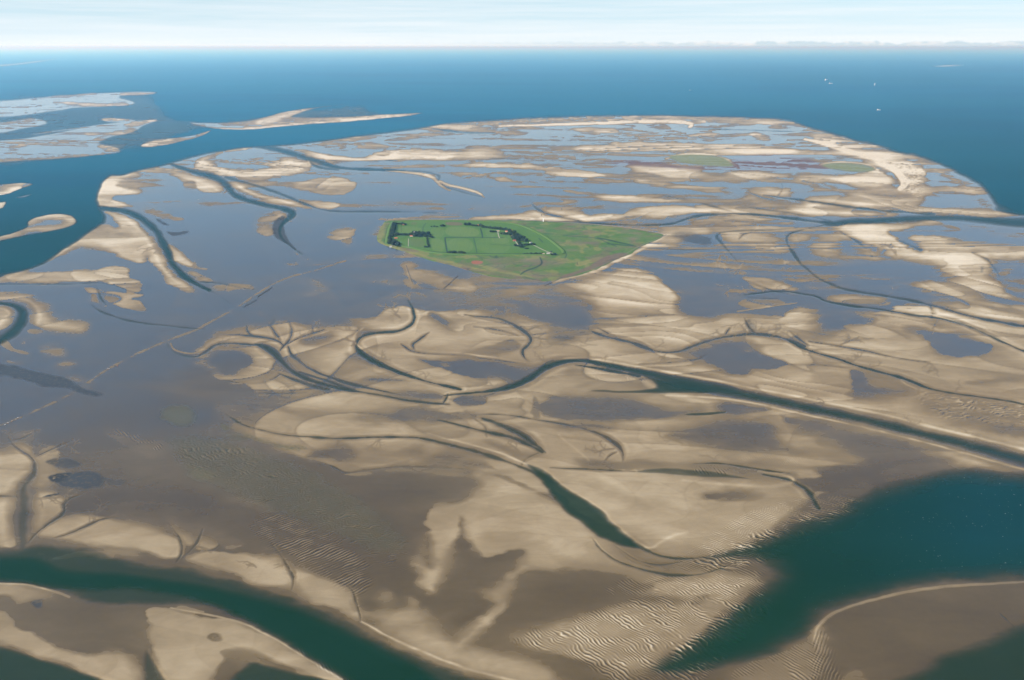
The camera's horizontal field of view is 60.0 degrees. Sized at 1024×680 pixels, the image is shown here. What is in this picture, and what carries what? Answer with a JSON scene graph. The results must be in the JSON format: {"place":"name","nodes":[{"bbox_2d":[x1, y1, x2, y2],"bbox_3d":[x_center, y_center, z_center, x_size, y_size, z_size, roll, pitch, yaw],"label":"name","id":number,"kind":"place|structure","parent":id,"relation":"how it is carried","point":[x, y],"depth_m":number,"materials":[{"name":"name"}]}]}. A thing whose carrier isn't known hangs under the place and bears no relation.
{"place":"outdoors","nodes":[
{"label":"outdoors","id":0,"kind":"place"},
{"bbox_2d":[0,60,1023,679],"bbox_3d":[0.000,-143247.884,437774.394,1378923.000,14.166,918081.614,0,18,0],"label":"tidal flat ground","id":1,"kind":"structure","parent":0,"point":[156,412],"depth_m":3915.25,"materials":[{"name":"beige sand"}]},
{"bbox_2d":[0,48,1023,679],"bbox_3d":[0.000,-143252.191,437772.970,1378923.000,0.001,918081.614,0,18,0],"label":"sea water","id":2,"kind":"structure","parent":0,"point":[962,112],"depth_m":14604.04,"materials":[{"name":"blue liquid"}]},
{"bbox_2d":[0,0,1023,47],"label":"sky","id":3,"kind":"structure","parent":0,"point":[23,23],"materials":[{"name":"white"}]},
{"bbox_2d":[377,220,662,280],"bbox_3d":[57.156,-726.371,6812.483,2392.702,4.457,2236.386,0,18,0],"label":"island","id":4,"kind":"structure","parent":0,"point":[589,247],"depth_m":6802.53,"materials":[{"name":"green plant"}]},
{"bbox_2d":[384,220,565,254],"bbox_3d":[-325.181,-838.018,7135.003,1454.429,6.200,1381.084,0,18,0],"label":"dyke","id":5,"kind":"structure","parent":4,"relation":"on","point":[563,251],"depth_m":6890.11,"materials":[{"name":"green plant"}]},
{"bbox_2d":[408,219,662,233],"bbox_3d":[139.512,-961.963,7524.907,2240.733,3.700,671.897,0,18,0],"label":"sea wall","id":6,"kind":"structure","parent":4,"relation":"on","point":[503,219],"depth_m":7830.50,"materials":[{"name":"stone"}]}
]}

